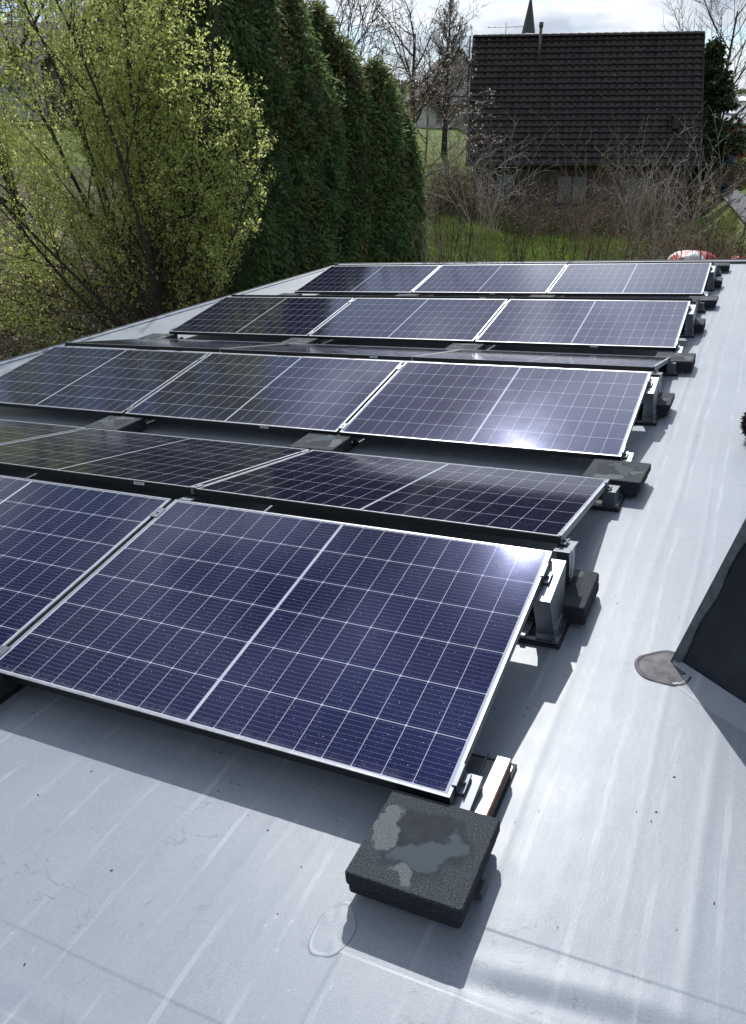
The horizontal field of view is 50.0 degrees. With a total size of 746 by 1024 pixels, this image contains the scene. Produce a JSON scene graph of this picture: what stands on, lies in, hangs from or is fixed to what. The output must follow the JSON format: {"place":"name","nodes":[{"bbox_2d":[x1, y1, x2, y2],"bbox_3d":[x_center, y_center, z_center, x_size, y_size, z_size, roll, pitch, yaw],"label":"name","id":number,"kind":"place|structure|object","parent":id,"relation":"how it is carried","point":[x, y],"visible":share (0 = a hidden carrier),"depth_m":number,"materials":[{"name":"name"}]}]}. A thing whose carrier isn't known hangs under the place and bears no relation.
{"place":"outdoors","nodes":[
{"label":"outdoors","id":0,"kind":"place"},
{"bbox_2d":[0,80,745,359],"bbox_3d":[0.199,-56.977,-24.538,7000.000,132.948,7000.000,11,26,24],"label":"ground","id":1,"kind":"structure","parent":0,"point":[438,134],"depth_m":30.29,"materials":[{"name":"plant"}]},
{"bbox_2d":[0,21,57,120],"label":"white house","id":2,"kind":"structure","parent":1,"relation":"on","point":[26,65],"depth_m":61.85,"materials":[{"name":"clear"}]},
{"bbox_2d":[0,273,102,360],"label":"leafy bush","id":3,"kind":"object","parent":1,"relation":"on","point":[6,349],"visible":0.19,"depth_m":13.29,"materials":[{"name":"green plant"}]},
{"bbox_2d":[0,0,109,306],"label":"bare tree","id":4,"kind":"object","parent":1,"relation":"on","point":[3,199],"visible":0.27,"depth_m":16.83,"materials":[{"name":"brown plant"}]},
{"bbox_2d":[0,216,154,359],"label":"leafy bush","id":5,"kind":"object","parent":1,"relation":"on","point":[78,311],"visible":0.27,"depth_m":15.94,"materials":[{"name":"green plant"}]},
{"bbox_2d":[33,0,126,128],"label":"tree","id":6,"kind":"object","parent":1,"relation":"on","point":[53,76],"depth_m":51.13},
{"bbox_2d":[0,194,174,357],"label":"leaf litter","id":7,"kind":"object","parent":1,"relation":"on","point":[52,263],"visible":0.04,"depth_m":21.93,"materials":[{"name":"beige"}]},
{"bbox_2d":[22,233,210,333],"bbox_3d":[-5.021,-5.383,17.533,5.246,2.305,4.902,11,26,24],"label":"leafy bush","id":8,"kind":"object","parent":1,"relation":"on","point":[126,297],"visible":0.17,"depth_m":16.92,"materials":[{"name":"green plant"}]},
{"bbox_2d":[0,0,279,348],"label":"leafing tree","id":9,"kind":"object","parent":1,"relation":"on","point":[143,194],"visible":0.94,"depth_m":14.04,"materials":[{"name":"green plant"}]},
{"bbox_2d":[106,0,181,308],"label":"thuja tree","id":10,"kind":"object","parent":1,"relation":"on","point":[132,123],"depth_m":17.26,"materials":[{"name":"green plant"}]},
{"bbox_2d":[134,0,297,310],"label":"thuja tree","id":11,"kind":"object","parent":1,"relation":"on","point":[226,28],"visible":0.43,"depth_m":16.21,"materials":[{"name":"green plant"}]},
{"bbox_2d":[235,0,337,285],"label":"thuja tree","id":12,"kind":"object","parent":1,"relation":"on","point":[271,27],"visible":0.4,"depth_m":17.32,"materials":[{"name":"green plant"}]},
{"bbox_2d":[274,0,369,281],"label":"thuja tree","id":13,"kind":"object","parent":1,"relation":"on","point":[315,88],"visible":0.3,"depth_m":18.04,"materials":[{"name":"green plant"}]},
{"bbox_2d":[304,0,363,241],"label":"thuja tree","id":14,"kind":"object","parent":1,"relation":"on","point":[324,27],"visible":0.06,"depth_m":18.65,"materials":[{"name":"green plant"}]},
{"bbox_2d":[308,0,421,89],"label":"bare tree","id":15,"kind":"object","parent":1,"relation":"on","point":[349,17],"visible":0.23,"depth_m":22.42,"materials":[{"name":"brown plant"}]},
{"bbox_2d":[324,25,408,262],"bbox_3d":[-0.835,-8.632,20.025,3.220,6.192,3.134,11,26,24],"label":"thuja tree","id":16,"kind":"object","parent":1,"relation":"on","point":[359,133],"visible":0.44,"depth_m":19.41,"materials":[{"name":"green plant"}]},
{"bbox_2d":[0,259,745,1023],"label":"flat roofed building","id":17,"kind":"structure","parent":1,"relation":"on","point":[154,873],"depth_m":2.17,"materials":[{"name":"plastic"}]},
{"bbox_2d":[84,415,145,432],"bbox_3d":[-1.826,-0.586,5.651,0.302,0.100,0.306,7,26,23],"label":"ballast slab","id":18,"kind":"object","parent":17,"relation":"on","point":[124,423],"depth_m":5.62,"materials":[{"name":"concrete"}]},
{"bbox_2d":[289,432,352,452],"bbox_3d":[-0.323,-0.398,4.992,0.306,0.100,0.302,7,26,23],"label":"ballast slab","id":19,"kind":"object","parent":17,"relation":"on","point":[327,442],"depth_m":4.95,"materials":[{"name":"concrete"}]},
{"bbox_2d":[338,423,358,452],"bbox_3d":[-0.207,-0.480,5.105,0.160,0.140,0.190,7,26,24],"label":"panel support","id":20,"kind":"object","parent":19,"relation":"on","point":[343,426],"visible":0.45,"depth_m":5.12,"materials":[{"name":"metal"}]},
{"bbox_2d":[340,361,650,459],"bbox_3d":[0.801,-0.679,5.135,1.722,0.065,1.134,7,35,24],"label":"solar panel","id":21,"kind":"object","parent":20,"relation":"on","point":[582,413],"visible":0.98,"depth_m":5.03,"materials":[{"name":"blue"}]},
{"bbox_2d":[308,901,356,957],"bbox_3d":[-0.090,0.989,1.896,0.096,0.005,0.162,7,25,24],"label":"flashing patch","id":22,"kind":"object","parent":17,"relation":"on","point":[333,932],"visible":1,"depth_m":1.89,"materials":[{"name":"plastic"}]},
{"bbox_2d":[345,790,499,928],"bbox_3d":[0.134,0.870,2.003,0.306,0.100,0.302,7,26,24],"label":"ballast slab","id":23,"kind":"object","parent":17,"relation":"on","point":[423,857],"depth_m":1.95,"materials":[{"name":"concrete"}]},
{"bbox_2d":[451,763,482,810],"bbox_3d":[0.216,0.778,2.154,0.160,0.140,0.190,7,26,24],"label":"panel support","id":24,"kind":"object","parent":23,"relation":"on","point":[469,787],"visible":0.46,"depth_m":2.15,"materials":[{"name":"metal"}]},
{"bbox_2d":[466,751,516,817],"bbox_3d":[0.286,0.777,2.240,0.150,0.064,0.340,7,26,24],"label":"base rail","id":25,"kind":"object","parent":17,"relation":"on","point":[497,773],"visible":0.37,"depth_m":2.25,"materials":[{"name":"silver metal"}]},
{"bbox_2d":[518,559,569,648],"bbox_3d":[0.617,0.333,2.917,0.160,0.298,0.246,7,26,24],"label":"panel support","id":26,"kind":"object","parent":17,"relation":"on","point":[546,624],"visible":0.88,"depth_m":2.90,"materials":[{"name":"metal"}]},
{"bbox_2d":[0,499,551,804],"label":"solar panel","id":27,"kind":"object","parent":26,"relation":"on","point":[377,656],"visible":1,"depth_m":2.74,"materials":[{"name":"blue"}]},
{"bbox_2d":[529,569,598,624],"bbox_3d":[0.714,0.330,3.165,0.302,0.100,0.306,7,26,24],"label":"ballast slab","id":28,"kind":"object","parent":17,"relation":"on","point":[581,590],"depth_m":3.07,"materials":[{"name":"concrete"}]},
{"bbox_2d":[553,530,577,583],"bbox_3d":[0.750,0.181,3.095,0.075,0.207,0.160,7,26,24],"label":"panel support","id":29,"kind":"object","parent":28,"relation":"on","point":[564,549],"visible":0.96,"depth_m":3.07,"materials":[{"name":"metal"}]},
{"bbox_2d":[590,480,624,511],"bbox_3d":[1.181,-0.109,4.044,0.160,0.140,0.190,7,26,24],"label":"panel support","id":30,"kind":"object","parent":17,"relation":"on","point":[611,498],"visible":0.73,"depth_m":3.99,"materials":[{"name":"metal"}]},
{"bbox_2d":[582,458,650,496],"bbox_3d":[1.291,-0.179,4.245,0.302,0.100,0.306,9,27,27],"label":"ballast slab","id":31,"kind":"object","parent":17,"relation":"on","point":[630,477],"depth_m":4.18,"materials":[{"name":"concrete"}]},
{"bbox_2d":[634,376,659,425],"bbox_3d":[1.764,-0.721,5.162,0.160,0.298,0.246,7,26,24],"label":"panel support","id":32,"kind":"object","parent":17,"relation":"on","point":[649,416],"visible":0.85,"depth_m":5.13,"materials":[{"name":"metal"}]},
{"bbox_2d":[638,392,674,416],"bbox_3d":[1.867,-0.727,5.416,0.302,0.100,0.306,7,26,24],"label":"ballast slab","id":33,"kind":"object","parent":17,"relation":"on","point":[664,402],"depth_m":5.29,"materials":[{"name":"concrete"}]},
{"bbox_2d":[634,650,691,685],"bbox_3d":[1.008,0.535,2.768,0.196,0.007,0.213,7,25,24],"label":"flashing patch","id":34,"kind":"object","parent":17,"relation":"on","point":[658,667],"visible":0.83,"depth_m":2.75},
{"bbox_2d":[656,352,695,372],"bbox_3d":[2.409,-1.194,6.406,0.306,0.100,0.302,7,26,24],"label":"ballast slab","id":35,"kind":"object","parent":17,"relation":"on","point":[685,362],"depth_m":6.31,"materials":[{"name":"concrete"}]},
{"bbox_2d":[680,303,695,337],"bbox_3d":[2.910,-1.775,7.406,0.160,0.298,0.246,7,26,24],"label":"panel support","id":36,"kind":"object","parent":17,"relation":"on","point":[689,331],"visible":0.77,"depth_m":7.37,"materials":[{"name":"metal"}]},
{"bbox_2d":[671,518,745,731],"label":"roof upstand","id":37,"kind":"object","parent":17,"relation":"on","point":[709,657],"visible":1,"depth_m":2.57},
{"bbox_3d":[-2.933,0.369,3.571,0.160,0.140,0.190,7,26,24],"label":"panel support","id":38,"kind":"object","parent":17,"relation":"on","visible":0},
{"bbox_2d":[0,475,171,646],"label":"solar panel","id":39,"kind":"object","parent":38,"relation":"on","point":[59,542],"visible":0.82,"depth_m":3.49,"materials":[{"name":"blue"}]},
{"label":"panel support","id":40,"kind":"object","parent":17,"relation":"on","visible":0},
{"bbox_2d":[195,450,608,543],"bbox_3d":[0.180,-0.108,3.918,1.722,0.065,1.134,7,16,24],"label":"solar panel","id":41,"kind":"object","parent":40,"relation":"on","point":[536,506],"visible":0.93,"depth_m":3.74,"materials":[{"name":"grey"}]},
{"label":"panel support","id":42,"kind":"object","parent":17,"relation":"on","visible":0},
{"bbox_2d":[0,428,308,493],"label":"solar panel","id":43,"kind":"object","parent":42,"relation":"on","point":[169,463],"visible":0.92,"depth_m":4.47,"materials":[{"name":"grey"}]},
{"label":"panel support","id":44,"kind":"object","parent":17,"relation":"on","visible":0},
{"bbox_2d":[0,419,86,443],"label":"solar panel","id":45,"kind":"object","parent":44,"relation":"on","point":[12,431],"visible":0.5,"depth_m":5.36,"materials":[{"name":"grey"}]},
{"bbox_2d":[354,48,429,262],"bbox_3d":[-0.084,-8.685,20.708,2.767,5.747,2.827,-17,29,-35],"label":"thuja tree","id":46,"kind":"object","parent":1,"relation":"on","point":[391,112],"visible":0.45,"depth_m":20.06,"materials":[{"name":"green plant"}]},
{"bbox_2d":[399,107,431,261],"bbox_3d":[0.683,-8.421,21.301,1.930,4.441,1.954,11,26,24],"label":"thuja tree","id":47,"kind":"object","parent":1,"relation":"on","point":[413,168],"visible":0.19,"depth_m":20.77,"materials":[{"name":"green plant"}]},
{"bbox_2d":[344,0,492,134],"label":"gnarled tree","id":48,"kind":"object","parent":1,"relation":"on","point":[413,55],"visible":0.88,"depth_m":33.39,"materials":[{"name":"brown plant"}]},
{"bbox_2d":[393,164,466,263],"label":"bare shrub","id":49,"kind":"object","parent":1,"relation":"on","point":[426,229],"visible":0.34,"depth_m":13.72,"materials":[{"name":"brown plant"}]},
{"bbox_2d":[403,47,470,131],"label":"chalet house","id":50,"kind":"structure","parent":1,"relation":"on","point":[422,120],"depth_m":58.83,"materials":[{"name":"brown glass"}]},
{"bbox_2d":[406,0,474,153],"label":"bare linden","id":51,"kind":"object","parent":1,"relation":"on","point":[445,95],"visible":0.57,"depth_m":38.19,"materials":[{"name":"brown plant"}]},
{"bbox_2d":[383,3,502,218],"bbox_3d":[2.207,-13.481,27.068,4.765,6.634,5.851,11,26,24],"label":"blossoming tree","id":52,"kind":"object","parent":1,"relation":"on","point":[431,105],"visible":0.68,"depth_m":26.82,"materials":[{"name":"brown plant"}]},
{"bbox_2d":[423,156,477,213],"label":"garden bush","id":53,"kind":"object","parent":1,"relation":"on","point":[440,192],"visible":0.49,"depth_m":28.44,"materials":[{"name":"brown plant"}]},
{"bbox_2d":[421,185,499,263],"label":"bare shrub","id":54,"kind":"object","parent":1,"relation":"on","point":[473,249],"visible":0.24,"depth_m":13.34,"materials":[{"name":"brown plant"}]},
{"bbox_2d":[416,102,505,261],"bbox_3d":[1.231,-4.705,14.527,2.552,5.084,1.756,-15,28,-32],"label":"bare shrub","id":55,"kind":"object","parent":1,"relation":"on","point":[435,222],"visible":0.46,"depth_m":14.20,"materials":[{"name":"brown plant"}]},
{"bbox_2d":[431,156,492,208],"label":"garden bush","id":56,"kind":"object","parent":1,"relation":"on","point":[467,181],"visible":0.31,"depth_m":29.28,"materials":[{"name":"brown plant"}]},
{"bbox_2d":[433,188,519,220],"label":"garden bush","id":57,"kind":"object","parent":1,"relation":"on","point":[487,211],"visible":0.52,"depth_m":28.37,"materials":[{"name":"brown plant"}]},
{"bbox_2d":[418,100,536,230],"bbox_3d":[3.200,-11.301,26.174,4.332,3.940,3.434,11,26,24],"label":"bare shrub","id":58,"kind":"object","parent":1,"relation":"on","point":[453,152],"visible":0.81,"depth_m":26.39,"materials":[{"name":"brown plant"}]},
{"bbox_2d":[421,109,559,233],"bbox_3d":[3.866,-11.124,25.930,4.464,4.058,3.942,11,26,24],"label":"bare shrub","id":59,"kind":"object","parent":1,"relation":"on","point":[493,208],"visible":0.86,"depth_m":25.75,"materials":[{"name":"brown plant"}]},
{"bbox_2d":[449,152,564,261],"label":"bare shrub","id":60,"kind":"object","parent":1,"relation":"on","point":[517,240],"visible":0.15,"depth_m":13.37,"materials":[{"name":"brown plant"}]},
{"bbox_2d":[522,0,534,33],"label":"church","id":61,"kind":"structure","parent":1,"relation":"on","point":[529,25],"depth_m":143.81,"materials":[{"name":"stone"}]},
{"bbox_2d":[503,166,583,239],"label":"bare shrub","id":62,"kind":"object","parent":1,"relation":"on","point":[537,218],"visible":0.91,"depth_m":26.21,"materials":[{"name":"brown plant"}]},
{"bbox_2d":[502,184,604,260],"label":"bare shrub","id":63,"kind":"object","parent":1,"relation":"on","point":[523,257],"visible":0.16,"depth_m":13.78,"materials":[{"name":"brown plant"}]},
{"bbox_2d":[495,201,620,237],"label":"garden bush","id":64,"kind":"object","parent":1,"relation":"on","point":[547,231],"visible":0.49,"depth_m":28.18,"materials":[{"name":"brown plant"}]},
{"bbox_2d":[513,176,638,260],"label":"bare shrub","id":65,"kind":"object","parent":1,"relation":"on","point":[573,232],"visible":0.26,"depth_m":13.47,"materials":[{"name":"brown plant"}]},
{"bbox_2d":[536,160,628,241],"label":"bare shrub","id":66,"kind":"object","parent":1,"relation":"on","point":[578,217],"visible":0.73,"depth_m":25.95,"materials":[{"name":"brown plant"}]},
{"bbox_2d":[465,22,704,223],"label":"tiled house","id":67,"kind":"structure","parent":1,"relation":"on","point":[628,79],"depth_m":32.00,"materials":[{"name":"tile"}]},
{"bbox_2d":[494,173,515,198],"bbox_3d":[5.418,-13.383,32.818,0.860,0.970,0.050,3,23,7],"label":"window","id":68,"kind":"structure","parent":67,"relation":"in","point":[497,181],"depth_m":32.78,"materials":[{"name":"grey glass"}]},
{"bbox_2d":[555,175,588,204],"bbox_3d":[8.092,-13.124,32.554,1.262,1.120,0.050,3,23,7],"label":"window","id":69,"kind":"structure","parent":67,"relation":"in","point":[581,177],"depth_m":32.51,"materials":[{"name":"grey glass"}]},
{"bbox_2d":[522,99,687,260],"bbox_3d":[4.745,-6.373,17.030,3.246,4.502,2.935,11,26,24],"label":"bare shrub","id":70,"kind":"object","parent":1,"relation":"on","point":[607,229],"visible":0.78,"depth_m":17.02,"materials":[{"name":"brown plant"}]},
{"bbox_2d":[558,148,672,260],"bbox_3d":[4.196,-4.109,14.247,1.851,4.412,1.751,5,24,12],"label":"bare shrub","id":71,"kind":"object","parent":1,"relation":"on","point":[629,222],"visible":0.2,"depth_m":14.14,"materials":[{"name":"brown plant"}]},
{"bbox_2d":[574,191,677,239],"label":"garden bush","id":72,"kind":"object","parent":1,"relation":"on","point":[603,221],"visible":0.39,"depth_m":27.28,"materials":[{"name":"brown plant"}]},
{"bbox_2d":[581,126,702,240],"bbox_3d":[8.415,-10.327,25.220,3.918,3.513,3.382,-16,28,-33],"label":"bare shrub","id":73,"kind":"object","parent":1,"relation":"on","point":[630,199],"visible":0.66,"depth_m":25.50,"materials":[{"name":"brown plant"}]},
{"bbox_2d":[572,145,745,260],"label":"bare shrub","id":74,"kind":"object","parent":1,"relation":"on","point":[669,248],"visible":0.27,"depth_m":15.61,"materials":[{"name":"brown plant"}]},
{"bbox_2d":[613,162,708,241],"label":"bare shrub","id":75,"kind":"object","parent":1,"relation":"on","point":[648,211],"visible":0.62,"depth_m":25.19,"materials":[{"name":"brown plant"}]},
{"bbox_2d":[604,100,743,259],"bbox_3d":[6.155,-5.841,16.260,2.698,4.547,2.552,11,26,24],"label":"bare shrub","id":76,"kind":"object","parent":1,"relation":"on","point":[665,221],"visible":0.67,"depth_m":15.96,"materials":[{"name":"brown plant"}]},
{"bbox_2d":[630,215,731,259],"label":"garden bush","id":77,"kind":"object","parent":1,"relation":"on","point":[675,238],"visible":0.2,"depth_m":21.33,"materials":[{"name":"brown plant"}]},
{"bbox_2d":[667,250,715,259],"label":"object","id":78,"kind":"object","parent":1,"relation":"on","point":[687,254],"visible":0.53,"depth_m":14.06,"materials":[{"name":"fabric"}]},
{"bbox_2d":[649,151,745,259],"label":"bare shrub","id":79,"kind":"object","parent":1,"relation":"on","point":[681,250],"visible":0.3,"depth_m":13.69,"materials":[{"name":"brown plant"}]},
{"bbox_2d":[682,177,719,222],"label":"garden bush","id":80,"kind":"object","parent":1,"relation":"on","point":[692,206],"visible":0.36,"depth_m":32.96,"materials":[{"name":"brown plant"}]},
{"bbox_2d":[659,0,745,199],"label":"bare tree","id":81,"kind":"object","parent":1,"relation":"on","point":[728,56],"visible":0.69,"depth_m":38.88,"materials":[{"name":"brown plant"}]},
{"bbox_2d":[666,195,745,258],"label":"bare shrub","id":82,"kind":"object","parent":1,"relation":"on","point":[733,229],"visible":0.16,"depth_m":15.79,"materials":[{"name":"brown plant"}]},
{"bbox_2d":[674,155,745,259],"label":"bare shrub","id":83,"kind":"object","parent":1,"relation":"on","point":[740,257],"visible":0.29,"depth_m":13.28,"materials":[{"name":"brown plant"}]},
{"bbox_2d":[687,35,745,208],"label":"fir tree","id":84,"kind":"object","parent":1,"relation":"on","point":[719,87],"visible":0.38,"depth_m":35.38,"materials":[{"name":"green plant"}]},
{"bbox_2d":[696,158,745,186],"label":"garden bush","id":85,"kind":"object","parent":1,"relation":"on","point":[728,177],"visible":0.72,"depth_m":33.90,"materials":[{"name":"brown plant"}]},
{"bbox_2d":[702,106,745,163],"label":"brick house","id":86,"kind":"structure","parent":1,"relation":"on","point":[734,113],"depth_m":65.16,"materials":[{"name":"white brick"}]},
{"bbox_2d":[0,0,745,89],"label":"sky","id":87,"kind":"structure","parent":0,"point":[558,16],"materials":[{"name":"white"}]},
{"bbox_2d":[423,209,737,261],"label":"lawn grass","id":88,"kind":"structure","parent":0,"point":[529,246],"depth_m":24.71,"materials":[{"name":"plant"}]},
{"bbox_2d":[712,183,745,221],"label":"path","id":89,"kind":"structure","parent":0,"point":[736,194],"depth_m":27.81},
{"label":"panel support","id":90,"kind":"object","parent":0,"visible":0},
{"bbox_2d":[124,353,403,433],"bbox_3d":[-0.779,-0.885,5.844,1.722,0.065,1.135,7,36,24],"label":"solar panel","id":91,"kind":"object","parent":90,"relation":"on","point":[299,394],"visible":0.96,"depth_m":5.75,"materials":[{"name":"blue"}]},
{"label":"panel support","id":92,"kind":"object","parent":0,"visible":0},
{"bbox_2d":[0,346,209,415],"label":"solar panel","id":93,"kind":"object","parent":92,"relation":"on","point":[100,381],"visible":0.93,"depth_m":6.46,"materials":[{"name":"blue"}]},
{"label":"panel support","id":94,"kind":"object","parent":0,"visible":0},
{"bbox_2d":[414,349,669,371],"bbox_3d":[1.326,-1.163,6.162,1.722,0.066,1.134,7,16,24],"label":"solar panel","id":95,"kind":"object","parent":94,"relation":"on","point":[586,361],"visible":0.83,"depth_m":5.91,"materials":[{"name":"grey"}]},
{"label":"panel support","id":96,"kind":"object","parent":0,"visible":0},
{"bbox_2d":[222,343,454,360],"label":"solar panel","id":97,"kind":"object","parent":96,"relation":"on","point":[357,352],"visible":0.88,"depth_m":6.63,"materials":[{"name":"grey"}]},
{"label":"panel support","id":98,"kind":"object","parent":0,"visible":0},
{"bbox_2d":[66,338,282,351],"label":"solar panel","id":99,"kind":"object","parent":98,"relation":"on","point":[180,345],"visible":0.84,"depth_m":7.35,"materials":[{"name":"grey"}]},
{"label":"panel support","id":100,"kind":"object","parent":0,"visible":0},
{"bbox_2d":[475,299,689,350],"bbox_3d":[1.947,-1.733,7.379,1.722,0.065,1.135,7,36,24],"label":"solar panel","id":101,"kind":"object","parent":100,"relation":"on","point":[629,325],"visible":0.97,"depth_m":7.29,"materials":[{"name":"blue"}]},
{"label":"panel support","id":102,"kind":"object","parent":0,"visible":0},
{"bbox_2d":[309,298,507,343],"bbox_3d":[0.368,-1.939,8.090,1.722,0.065,1.134,7,35,24],"label":"solar panel","id":103,"kind":"object","parent":102,"relation":"on","point":[422,320],"visible":0.94,"depth_m":8.00,"materials":[{"name":"blue"}]},
{"label":"panel support","id":104,"kind":"object","parent":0,"visible":0},
{"bbox_2d":[169,297,353,337],"bbox_3d":[-1.212,-2.143,8.800,1.722,0.065,1.134,7,35,24],"label":"solar panel","id":105,"kind":"object","parent":104,"relation":"on","point":[287,317],"visible":0.96,"depth_m":8.71,"materials":[{"name":"blue"}]},
{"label":"panel support","id":106,"kind":"object","parent":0,"visible":0},
{"bbox_2d":[514,297,698,301],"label":"solar panel","id":107,"kind":"object","parent":106,"relation":"on","point":[610,298],"visible":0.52,"depth_m":7.89,"materials":[{"name":"grey"}]},
{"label":"panel support","id":108,"kind":"object","parent":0,"visible":0},
{"bbox_2d":[362,296,511,299],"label":"solar panel","id":109,"kind":"object","parent":108,"relation":"on","point":[440,297],"visible":0.58,"depth_m":8.60,"materials":[{"name":"grey"}]},
{"label":"panel support","id":110,"kind":"object","parent":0,"visible":0},
{"bbox_2d":[232,295,359,298],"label":"solar panel","id":111,"kind":"object","parent":110,"relation":"on","point":[327,296],"visible":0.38,"depth_m":9.27,"materials":[{"name":"grey"}]},
{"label":"panel support","id":112,"kind":"object","parent":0,"visible":0},
{"bbox_2d":[547,263,710,295],"bbox_3d":[3.094,-2.788,9.623,1.722,0.066,1.134,7,35,24],"label":"solar panel","id":113,"kind":"object","parent":112,"relation":"on","point":[665,279],"visible":0.99,"depth_m":9.54,"materials":[{"name":"blue"}]},
{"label":"panel support","id":114,"kind":"object","parent":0,"visible":0},
{"bbox_2d":[412,264,566,294],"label":"solar panel","id":115,"kind":"object","parent":114,"relation":"on","point":[526,279],"visible":0.98,"depth_m":10.25,"materials":[{"name":"blue"}]},
{"label":"panel support","id":116,"kind":"object","parent":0,"visible":0},
{"bbox_2d":[294,265,440,294],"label":"solar panel","id":117,"kind":"object","parent":116,"relation":"on","point":[403,279],"visible":0.98,"depth_m":10.96,"materials":[{"name":"blue"}]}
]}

